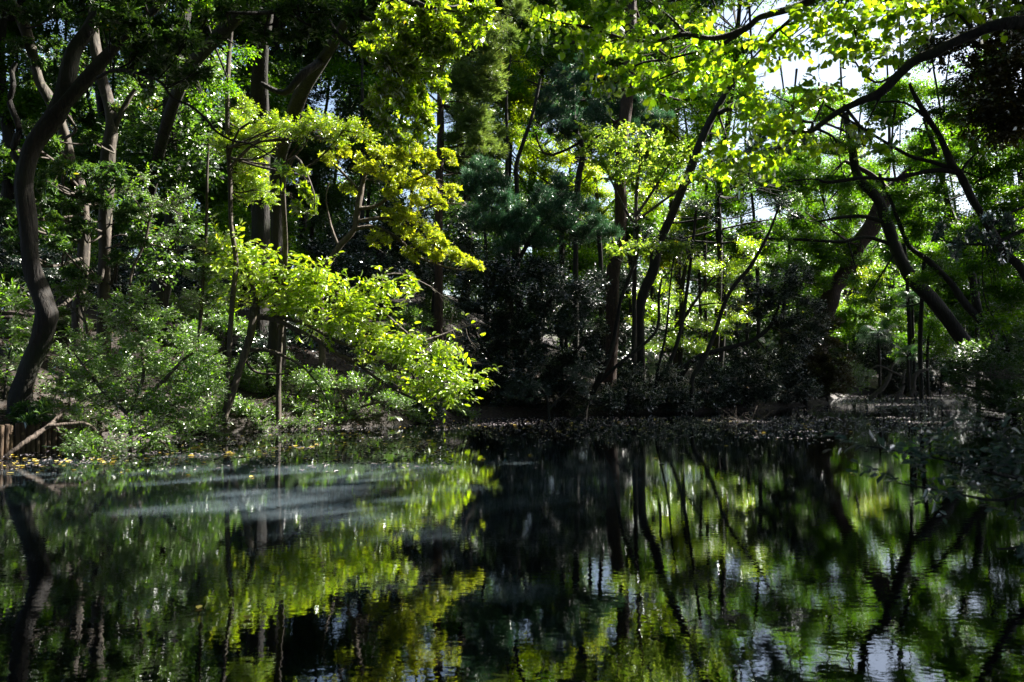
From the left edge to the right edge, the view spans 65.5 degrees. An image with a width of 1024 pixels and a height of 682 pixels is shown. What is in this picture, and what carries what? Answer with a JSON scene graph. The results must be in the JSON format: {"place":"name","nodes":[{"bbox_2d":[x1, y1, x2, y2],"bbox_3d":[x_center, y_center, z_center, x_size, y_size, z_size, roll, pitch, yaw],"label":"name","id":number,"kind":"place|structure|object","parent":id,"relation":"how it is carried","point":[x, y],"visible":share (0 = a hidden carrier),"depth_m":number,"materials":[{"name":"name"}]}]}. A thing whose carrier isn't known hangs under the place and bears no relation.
{"place":"outdoors","nodes":[
{"label":"outdoors","id":0,"kind":"place"},
{"bbox_2d":[0,247,1020,451],"bbox_3d":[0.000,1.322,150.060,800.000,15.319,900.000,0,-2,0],"label":"ground","id":1,"kind":"structure","parent":0,"point":[245,424],"depth_m":26.67,"materials":[{"name":"soil"},{"name":"fallen leaves"}]},
{"bbox_2d":[0,274,47,399],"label":"shiny shrub","id":2,"kind":"object","parent":1,"relation":"on","point":[8,301],"visible":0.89,"depth_m":17.59,"materials":[{"name":"green plant"}]},
{"bbox_2d":[4,396,51,428],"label":"broadleaf shrub","id":3,"kind":"object","parent":1,"relation":"on","point":[27,413],"visible":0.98,"depth_m":15.74,"materials":[{"name":"green plant"}]},
{"bbox_2d":[0,222,76,306],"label":"understory shrub","id":4,"kind":"object","parent":1,"relation":"on","point":[51,257],"visible":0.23,"depth_m":25.96,"materials":[{"name":"green plant"}]},
{"bbox_2d":[0,0,80,260],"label":"tree","id":5,"kind":"object","parent":1,"relation":"on","point":[28,103],"visible":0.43,"depth_m":34.94,"materials":[{"name":"green plant"}]},
{"bbox_2d":[0,0,91,357],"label":"grey barked tree","id":6,"kind":"object","parent":1,"relation":"on","point":[65,166],"visible":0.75,"depth_m":21.85,"materials":[{"name":"green plant"}]},
{"bbox_2d":[0,0,121,223],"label":"tree","id":7,"kind":"object","parent":1,"relation":"on","point":[51,68],"visible":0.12,"depth_m":39.67,"materials":[{"name":"green plant"}]},
{"bbox_2d":[0,0,125,263],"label":"tall tree","id":8,"kind":"object","parent":1,"relation":"on","point":[8,132],"visible":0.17,"depth_m":34.30,"materials":[{"name":"green plant"}]},
{"bbox_2d":[7,0,139,252],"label":"tree","id":9,"kind":"object","parent":1,"relation":"on","point":[92,156],"visible":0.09,"depth_m":40.00,"materials":[{"name":"green plant"}]},
{"bbox_2d":[50,260,102,365],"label":"understory shrub","id":10,"kind":"object","parent":1,"relation":"on","point":[75,285],"visible":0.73,"depth_m":20.03,"materials":[{"name":"green plant"}]},
{"bbox_2d":[33,1,149,376],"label":"shaded trunk tree","id":11,"kind":"object","parent":1,"relation":"on","point":[108,174],"visible":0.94,"depth_m":20.30,"materials":[{"name":"green plant"}]},
{"bbox_2d":[53,7,150,248],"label":"tree","id":12,"kind":"object","parent":1,"relation":"on","point":[91,113],"visible":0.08,"depth_m":42.87,"materials":[{"name":"green plant"}]},
{"bbox_2d":[53,247,156,307],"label":"understory shrub","id":13,"kind":"object","parent":1,"relation":"on","point":[123,283],"visible":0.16,"depth_m":28.54,"materials":[{"name":"green plant"}]},
{"bbox_2d":[38,281,233,457],"bbox_3d":[-7.841,0.714,16.756,3.625,4.022,3.833,1,-3,-34],"label":"waterside shrub","id":14,"kind":"object","parent":1,"relation":"on","point":[131,340],"visible":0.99,"depth_m":16.82,"materials":[{"name":"green plant"}]},
{"bbox_2d":[83,1,195,254],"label":"tree","id":15,"kind":"object","parent":1,"relation":"on","point":[99,126],"visible":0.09,"depth_m":37.29,"materials":[{"name":"green plant"}]},
{"bbox_2d":[5,0,287,415],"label":"leaning tree","id":16,"kind":"object","parent":1,"relation":"on","point":[174,38],"visible":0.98,"depth_m":16.83,"materials":[{"name":"brown plant"}]},
{"bbox_2d":[111,162,207,373],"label":"slender tree","id":17,"kind":"object","parent":1,"relation":"on","point":[167,234],"visible":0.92,"depth_m":22.05,"materials":[{"name":"green plant"}]},
{"bbox_2d":[88,0,239,343],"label":"broad trunk tree","id":18,"kind":"object","parent":1,"relation":"on","point":[164,273],"visible":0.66,"depth_m":25.75,"materials":[{"name":"green plant"}]},
{"bbox_2d":[136,0,262,327],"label":"leaning bough tree","id":19,"kind":"object","parent":1,"relation":"on","point":[167,123],"visible":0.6,"depth_m":20.77,"materials":[{"name":"green plant"}]},
{"bbox_2d":[177,144,240,393],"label":"pale sapling","id":20,"kind":"object","parent":1,"relation":"on","point":[198,304],"visible":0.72,"depth_m":22.07,"materials":[{"name":"green plant"}]},
{"bbox_2d":[171,253,248,311],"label":"understory shrub","id":21,"kind":"object","parent":1,"relation":"on","point":[182,280],"visible":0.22,"depth_m":31.96,"materials":[{"name":"green plant"}]},
{"bbox_2d":[182,89,250,273],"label":"tree","id":22,"kind":"object","parent":1,"relation":"on","point":[219,198],"visible":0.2,"depth_m":40.50,"materials":[{"name":"green plant"}]},
{"bbox_2d":[195,197,251,296],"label":"understory shrub","id":23,"kind":"object","parent":1,"relation":"on","point":[223,228],"visible":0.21,"depth_m":35.53,"materials":[{"name":"green plant"}]},
{"bbox_2d":[198,4,291,292],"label":"tree","id":24,"kind":"object","parent":1,"relation":"on","point":[242,38],"visible":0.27,"depth_m":37.23,"materials":[{"name":"green plant"}]},
{"bbox_2d":[240,0,336,218],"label":"tree","id":25,"kind":"object","parent":1,"relation":"on","point":[289,66],"visible":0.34,"depth_m":40.10,"materials":[{"name":"green plant"}]},
{"bbox_2d":[206,32,381,426],"bbox_3d":[-5.840,-4.155,20.386,6.150,12.928,2.134,-2,-3,39],"label":"slender tree","id":26,"kind":"object","parent":1,"relation":"on","point":[256,185],"visible":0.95,"depth_m":20.98,"materials":[{"name":"green plant"}]},
{"bbox_2d":[270,156,320,422],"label":"drooping tree","id":27,"kind":"object","parent":1,"relation":"on","point":[297,206],"visible":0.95,"depth_m":17.37,"materials":[{"name":"green plant"}]},
{"bbox_2d":[269,113,356,280],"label":"tree","id":28,"kind":"object","parent":1,"relation":"on","point":[318,181],"visible":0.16,"depth_m":42.81,"materials":[{"name":"green plant"}]},
{"bbox_2d":[278,13,374,242],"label":"tree","id":29,"kind":"object","parent":1,"relation":"on","point":[315,47],"visible":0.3,"depth_m":42.61,"materials":[{"name":"green plant"}]},
{"bbox_2d":[234,352,418,427],"bbox_3d":[-5.408,1.458,23.512,5.323,2.500,2.315,1,-2,-14],"label":"shore shrub","id":30,"kind":"object","parent":1,"relation":"on","point":[392,398],"visible":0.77,"depth_m":23.39,"materials":[{"name":"green plant"}]},
{"bbox_2d":[287,237,385,335],"bbox_3d":[-7.321,-2.311,32.600,4.484,4.438,4.528,0,-2,0],"label":"understory shrub","id":31,"kind":"object","parent":1,"relation":"on","point":[314,247],"visible":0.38,"depth_m":32.38,"materials":[{"name":"green plant"}]},
{"bbox_2d":[207,0,470,396],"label":"evergreen bough tree","id":32,"kind":"object","parent":1,"relation":"on","point":[302,83],"visible":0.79,"depth_m":16.30,"materials":[{"name":"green plant"}]},
{"bbox_2d":[286,14,394,265],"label":"tree","id":33,"kind":"object","parent":1,"relation":"on","point":[350,166],"visible":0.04,"depth_m":46.46,"materials":[{"name":"green plant"}]},
{"bbox_2d":[197,209,500,423],"bbox_3d":[-4.242,-0.529,21.836,8.361,5.936,2.775,0,-2,-13],"label":"arching tree","id":34,"kind":"object","parent":1,"relation":"on","point":[392,344],"visible":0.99,"depth_m":21.53,"materials":[{"name":"green plant"}]},
{"bbox_2d":[316,2,408,321],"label":"tree","id":35,"kind":"object","parent":1,"relation":"on","point":[349,79],"visible":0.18,"depth_m":37.47,"materials":[{"name":"green plant"}]},
{"bbox_2d":[320,215,428,341],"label":"tree","id":36,"kind":"object","parent":1,"relation":"on","point":[391,260],"visible":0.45,"depth_m":34.02,"materials":[{"name":"green plant"}]},
{"bbox_2d":[248,0,501,358],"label":"overhanging tree","id":37,"kind":"object","parent":1,"relation":"on","point":[408,47],"visible":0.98,"depth_m":14.85,"materials":[{"name":"green plant"}]},
{"bbox_2d":[344,0,448,309],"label":"tree","id":38,"kind":"object","parent":1,"relation":"on","point":[356,180],"visible":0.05,"depth_m":40.65,"materials":[{"name":"green plant"}]},
{"bbox_2d":[316,133,484,372],"bbox_3d":[-3.636,-2.772,26.049,5.580,7.842,2.077,0,-2,0],"label":"tree","id":39,"kind":"object","parent":1,"relation":"on","point":[399,175],"visible":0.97,"depth_m":26.04,"materials":[{"name":"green plant"}]},
{"bbox_2d":[383,303,449,400],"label":"dim shrub","id":40,"kind":"object","parent":1,"relation":"on","point":[409,317],"visible":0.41,"depth_m":25.81,"materials":[{"name":"green plant"}]},
{"bbox_2d":[375,193,489,286],"bbox_3d":[-3.364,-2.685,34.554,5.062,7.191,5.139,0,-2,0],"label":"understory shrub","id":41,"kind":"object","parent":1,"relation":"on","point":[420,275],"visible":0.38,"depth_m":33.34,"materials":[{"name":"green plant"}]},
{"bbox_2d":[397,194,479,331],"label":"tree","id":42,"kind":"object","parent":1,"relation":"on","point":[429,291],"visible":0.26,"depth_m":40.64,"materials":[{"name":"green plant"}]},
{"bbox_2d":[334,0,591,313],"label":"tall tree","id":43,"kind":"object","parent":1,"relation":"on","point":[505,14],"visible":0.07,"depth_m":49.51,"materials":[{"name":"green plant"}]},
{"bbox_2d":[433,0,534,364],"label":"cedar tree","id":44,"kind":"object","parent":1,"relation":"on","point":[465,89],"visible":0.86,"depth_m":32.03,"materials":[{"name":"green plant"}]},
{"bbox_2d":[0,325,1021,436],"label":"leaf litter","id":45,"kind":"object","parent":1,"relation":"on","point":[3,343],"visible":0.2,"depth_m":24.91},
{"bbox_2d":[0,19,1023,365],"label":"woodland","id":46,"kind":"object","parent":1,"relation":"on","point":[688,331],"visible":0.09,"depth_m":75.33,"materials":[{"name":"green plant"}]},
{"bbox_2d":[469,0,559,322],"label":"tree","id":47,"kind":"object","parent":1,"relation":"on","point":[513,98],"visible":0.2,"depth_m":48.43,"materials":[{"name":"green plant"}]},
{"bbox_2d":[432,244,628,415],"bbox_3d":[0.620,-0.258,29.003,7.241,6.653,2.914,0,-2,0],"label":"dark bush","id":48,"kind":"object","parent":1,"relation":"on","point":[542,306],"visible":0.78,"depth_m":28.78,"materials":[{"name":"green plant"}]},
{"bbox_2d":[455,153,624,384],"bbox_3d":[1.039,-2.528,30.014,6.496,9.170,2.498,0,-2,0],"label":"dark evergreen","id":49,"kind":"object","parent":1,"relation":"on","point":[558,207],"visible":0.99,"depth_m":29.84,"materials":[{"name":"green plant"}]},
{"bbox_2d":[501,356,599,416],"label":"white sprig shrub","id":50,"kind":"object","parent":1,"relation":"on","point":[536,386],"visible":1,"depth_m":27.90,"materials":[{"name":"green plant"}]},
{"bbox_2d":[509,0,605,219],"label":"tree","id":51,"kind":"object","parent":1,"relation":"on","point":[529,189],"visible":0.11,"depth_m":57.86,"materials":[{"name":"green plant"}]},
{"bbox_2d":[522,243,608,348],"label":"tree","id":52,"kind":"object","parent":1,"relation":"on","point":[586,258],"visible":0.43,"depth_m":43.94,"materials":[{"name":"green plant"}]},
{"bbox_2d":[430,0,737,353],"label":"tall tree","id":53,"kind":"object","parent":1,"relation":"on","point":[645,6],"visible":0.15,"depth_m":48.61,"materials":[{"name":"green plant"}]},
{"bbox_2d":[554,262,644,349],"bbox_3d":[4.452,-0.939,40.623,5.906,6.184,3.730,-1,-3,30],"label":"understory shrub","id":54,"kind":"object","parent":1,"relation":"on","point":[623,277],"visible":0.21,"depth_m":39.89,"materials":[{"name":"green plant"}]},
{"bbox_2d":[502,58,702,372],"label":"golden tree","id":55,"kind":"object","parent":1,"relation":"on","point":[566,158],"visible":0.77,"depth_m":40.17,"materials":[{"name":"green plant"}]},
{"bbox_2d":[530,52,675,377],"bbox_3d":[4.150,-5.610,36.239,6.748,15.155,2.872,0,-2,0],"label":"podocarpus tree","id":56,"kind":"object","parent":1,"relation":"on","point":[592,112],"visible":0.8,"depth_m":36.07,"materials":[{"name":"green plant"}]},
{"bbox_2d":[567,320,667,385],"bbox_3d":[5.395,0.930,39.896,4.114,4.074,7.018,1,-2,-22],"label":"understory shrub","id":57,"kind":"object","parent":1,"relation":"on","point":[626,331],"visible":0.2,"depth_m":39.34,"materials":[{"name":"green plant"}]},
{"bbox_2d":[503,0,736,385],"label":"straight trunk tree","id":58,"kind":"object","parent":1,"relation":"on","point":[614,265],"visible":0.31,"depth_m":37.98,"materials":[{"name":"green plant"}]},
{"bbox_2d":[595,360,667,414],"bbox_3d":[4.413,1.856,29.885,2.751,2.342,1.906,0,-2,0],"label":"brush","id":59,"kind":"object","parent":1,"relation":"on","point":[633,394],"visible":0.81,"depth_m":29.66,"materials":[{"name":"green plant"}]},
{"bbox_2d":[586,230,705,402],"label":"slanting sapling","id":60,"kind":"object","parent":1,"relation":"on","point":[676,246],"visible":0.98,"depth_m":29.99,"materials":[{"name":"green plant"}]},
{"bbox_2d":[601,2,691,369],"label":"tree","id":61,"kind":"object","parent":1,"relation":"on","point":[645,155],"visible":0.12,"depth_m":53.46,"materials":[{"name":"green plant"}]},
{"bbox_2d":[570,119,748,387],"bbox_3d":[6.160,-3.402,33.199,7.405,11.740,2.805,0,-2,0],"label":"pale leaved tree","id":62,"kind":"object","parent":1,"relation":"on","point":[619,144],"visible":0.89,"depth_m":33.10,"materials":[{"name":"green plant"}]},
{"bbox_2d":[635,358,703,413],"bbox_3d":[6.112,1.812,31.004,2.793,2.276,2.062,0,-2,0],"label":"brush","id":63,"kind":"object","parent":1,"relation":"on","point":[683,397],"visible":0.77,"depth_m":30.61,"materials":[{"name":"green plant"}]},
{"bbox_2d":[516,0,842,118],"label":"top bough tree","id":64,"kind":"object","parent":1,"relation":"on","point":[595,41],"visible":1,"depth_m":9.09,"materials":[{"name":"green plant"}]},
{"bbox_2d":[640,2,726,375],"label":"tree","id":65,"kind":"object","parent":1,"relation":"on","point":[664,255],"visible":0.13,"depth_m":61.32,"materials":[{"name":"green plant"}]},
{"bbox_2d":[650,193,721,409],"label":"sapling","id":66,"kind":"object","parent":1,"relation":"on","point":[691,205],"visible":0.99,"depth_m":31.00,"materials":[{"name":"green plant"}]},
{"bbox_2d":[623,231,768,374],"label":"glowing tree","id":67,"kind":"object","parent":1,"relation":"on","point":[696,321],"visible":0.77,"depth_m":38.04,"materials":[{"name":"green plant"}]},
{"bbox_2d":[606,157,812,382],"bbox_3d":[9.697,-3.355,38.875,10.185,12.020,2.538,0,-2,0],"label":"leafy tree","id":68,"kind":"object","parent":1,"relation":"on","point":[654,219],"visible":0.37,"depth_m":39.05,"materials":[{"name":"green plant"}]},
{"bbox_2d":[676,353,744,411],"bbox_3d":[7.971,1.690,32.314,2.983,2.537,2.293,0,-2,0],"label":"brush","id":69,"kind":"object","parent":1,"relation":"on","point":[719,392],"visible":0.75,"depth_m":31.98,"materials":[{"name":"green plant"}]},
{"bbox_2d":[669,12,761,378],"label":"tree","id":70,"kind":"object","parent":1,"relation":"on","point":[732,208],"visible":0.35,"depth_m":52.24,"materials":[{"name":"green plant"}]},
{"bbox_2d":[578,0,862,373],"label":"tall tree","id":71,"kind":"object","parent":1,"relation":"on","point":[615,64],"visible":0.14,"depth_m":52.27,"materials":[{"name":"green plant"}]},
{"bbox_2d":[637,64,809,392],"bbox_3d":[9.103,-4.910,34.355,7.830,14.499,2.155,0,-2,6],"label":"leaning dark trunk","id":72,"kind":"object","parent":1,"relation":"on","point":[648,280],"visible":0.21,"depth_m":34.06,"materials":[{"name":"green leaf"},{"name":"dark bark"}]},
{"bbox_2d":[687,23,768,372],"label":"tree","id":73,"kind":"object","parent":1,"relation":"on","point":[712,237],"visible":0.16,"depth_m":57.77,"materials":[{"name":"green plant"}]},
{"bbox_2d":[689,191,807,412],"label":"sapling","id":74,"kind":"object","parent":1,"relation":"on","point":[781,204],"visible":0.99,"depth_m":31.04,"materials":[{"name":"brown plant"}]},
{"bbox_2d":[713,345,784,409],"bbox_3d":[9.864,1.541,33.696,3.211,2.764,2.800,0,-2,0],"label":"brush","id":75,"kind":"object","parent":1,"relation":"on","point":[750,383],"visible":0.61,"depth_m":33.11,"materials":[{"name":"green plant"}]},
{"bbox_2d":[703,4,798,363],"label":"tree","id":76,"kind":"object","parent":1,"relation":"on","point":[734,247],"visible":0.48,"depth_m":49.86,"materials":[{"name":"green plant"}]},
{"bbox_2d":[675,260,839,386],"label":"tree","id":77,"kind":"object","parent":1,"relation":"on","point":[792,282],"visible":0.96,"depth_m":32.91,"materials":[{"name":"green plant"}]},
{"bbox_2d":[754,341,825,404],"bbox_3d":[12.374,1.471,36.155,3.286,2.987,2.925,0,-2,0],"label":"brush","id":78,"kind":"object","parent":1,"relation":"on","point":[792,381],"visible":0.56,"depth_m":35.54,"materials":[{"name":"green plant"}]},
{"bbox_2d":[770,68,839,346],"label":"tree","id":79,"kind":"object","parent":1,"relation":"on","point":[791,169],"visible":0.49,"depth_m":54.10,"materials":[{"name":"green plant"}]},
{"bbox_2d":[759,79,865,331],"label":"tree","id":80,"kind":"object","parent":1,"relation":"on","point":[824,112],"visible":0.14,"depth_m":66.81,"materials":[{"name":"green plant"}]},
{"bbox_2d":[769,312,858,405],"bbox_3d":[13.959,0.879,37.150,4.315,4.512,2.533,0,-2,0],"label":"corner shrub","id":81,"kind":"object","parent":1,"relation":"on","point":[829,375],"visible":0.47,"depth_m":36.79,"materials":[{"name":"green plant"}]},
{"bbox_2d":[802,104,872,353],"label":"tree","id":82,"kind":"object","parent":1,"relation":"on","point":[844,168],"visible":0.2,"depth_m":56.60,"materials":[{"name":"green plant"}]},
{"bbox_2d":[669,0,1023,198],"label":"spreading branch tree","id":83,"kind":"object","parent":1,"relation":"on","point":[775,127],"visible":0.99,"depth_m":9.03,"materials":[{"name":"green plant"}]},
{"bbox_2d":[757,126,952,398],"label":"leaning trunk tree","id":84,"kind":"object","parent":1,"relation":"on","point":[833,286],"visible":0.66,"depth_m":41.88,"materials":[{"name":"green plant"}]},
{"bbox_2d":[829,293,883,384],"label":"tree","id":85,"kind":"object","parent":1,"relation":"on","point":[865,318],"visible":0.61,"depth_m":59.35,"materials":[{"name":"green plant"}]},
{"bbox_2d":[829,324,905,389],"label":"cove shrub","id":86,"kind":"object","parent":1,"relation":"on","point":[871,357],"visible":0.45,"depth_m":57.45,"materials":[{"name":"green plant"}]},
{"bbox_2d":[854,318,897,398],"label":"tree","id":87,"kind":"object","parent":1,"relation":"on","point":[877,338],"visible":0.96,"depth_m":46.85,"materials":[{"name":"green plant"}]},
{"bbox_2d":[840,119,944,333],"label":"tree","id":88,"kind":"object","parent":1,"relation":"on","point":[893,292],"visible":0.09,"depth_m":66.65,"materials":[{"name":"green plant"}]},
{"bbox_2d":[767,112,1023,399],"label":"leaning trunk tree","id":89,"kind":"object","parent":1,"relation":"on","point":[941,311],"visible":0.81,"depth_m":35.07,"materials":[{"name":"green plant"}]},
{"bbox_2d":[772,83,1023,281],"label":"mossy bough tree","id":90,"kind":"object","parent":1,"relation":"on","point":[951,166],"visible":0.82,"depth_m":20.15,"materials":[{"name":"green plant"}]},
{"bbox_2d":[856,0,939,388],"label":"tree","id":91,"kind":"object","parent":1,"relation":"on","point":[897,91],"visible":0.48,"depth_m":52.86,"materials":[{"name":"green plant"}]},
{"bbox_2d":[822,397,1023,572],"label":"foreground shrub","id":92,"kind":"object","parent":1,"relation":"on","point":[1011,454],"visible":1,"depth_m":4.95,"materials":[{"name":"green plant"}]},
{"bbox_2d":[887,312,963,395],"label":"tree","id":93,"kind":"object","parent":1,"relation":"on","point":[942,333],"visible":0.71,"depth_m":51.94,"materials":[{"name":"green plant"}]},
{"bbox_2d":[884,0,989,398],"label":"tree","id":94,"kind":"object","parent":1,"relation":"on","point":[942,265],"visible":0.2,"depth_m":46.90,"materials":[{"name":"green plant"}]},
{"bbox_2d":[901,0,980,386],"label":"tree","id":95,"kind":"object","parent":1,"relation":"on","point":[928,89],"visible":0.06,"depth_m":61.05,"materials":[{"name":"green plant"}]},
{"bbox_2d":[900,343,982,393],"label":"cove shrub","id":96,"kind":"object","parent":1,"relation":"on","point":[938,385],"visible":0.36,"depth_m":56.58,"materials":[{"name":"green plant"}]},
{"bbox_2d":[876,119,1013,360],"bbox_3d":[18.062,-3.066,31.149,7.345,11.522,2.363,0,-2,0],"label":"twin stem tree","id":97,"kind":"object","parent":1,"relation":"on","point":[908,195],"visible":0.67,"depth_m":31.06,"materials":[{"name":"green plant"}]},
{"bbox_2d":[896,0,1023,156],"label":"dark crown tree","id":98,"kind":"object","parent":1,"relation":"on","point":[1000,116],"visible":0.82,"depth_m":15.11,"materials":[{"name":"green plant"}]},
{"bbox_2d":[917,77,1023,337],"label":"tree","id":99,"kind":"object","parent":1,"relation":"on","point":[1009,294],"visible":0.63,"depth_m":24.11,"materials":[{"name":"green plant"}]},
{"bbox_2d":[929,1,1023,392],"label":"tree","id":100,"kind":"object","parent":1,"relation":"on","point":[950,300],"visible":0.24,"depth_m":45.25,"materials":[{"name":"green plant"}]},
{"bbox_2d":[930,206,1023,265],"bbox_3d":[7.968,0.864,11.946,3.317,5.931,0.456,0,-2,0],"label":"grey leaf tree","id":101,"kind":"object","parent":1,"relation":"on","point":[1008,221],"visible":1,"depth_m":12.03,"materials":[{"name":"green plant"}]},
{"bbox_2d":[935,318,1023,419],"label":"bank bush","id":102,"kind":"object","parent":1,"relation":"on","point":[997,402],"visible":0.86,"depth_m":26.74,"materials":[{"name":"green plant"}]},
{"bbox_2d":[0,0,1021,339],"label":"sky","id":103,"kind":"structure","parent":0,"point":[853,78],"materials":[{"name":"white"}]},
{"bbox_2d":[0,393,1023,681],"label":"pond water","id":104,"kind":"structure","parent":0,"point":[574,557],"depth_m":6.85,"materials":[{"name":"liquid"}]},
{"bbox_2d":[1,394,1023,472],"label":"floating debris","id":105,"kind":"object","parent":104,"relation":"on","point":[366,451],"visible":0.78,"depth_m":20.74,"materials":[{"name":"brown plant"}]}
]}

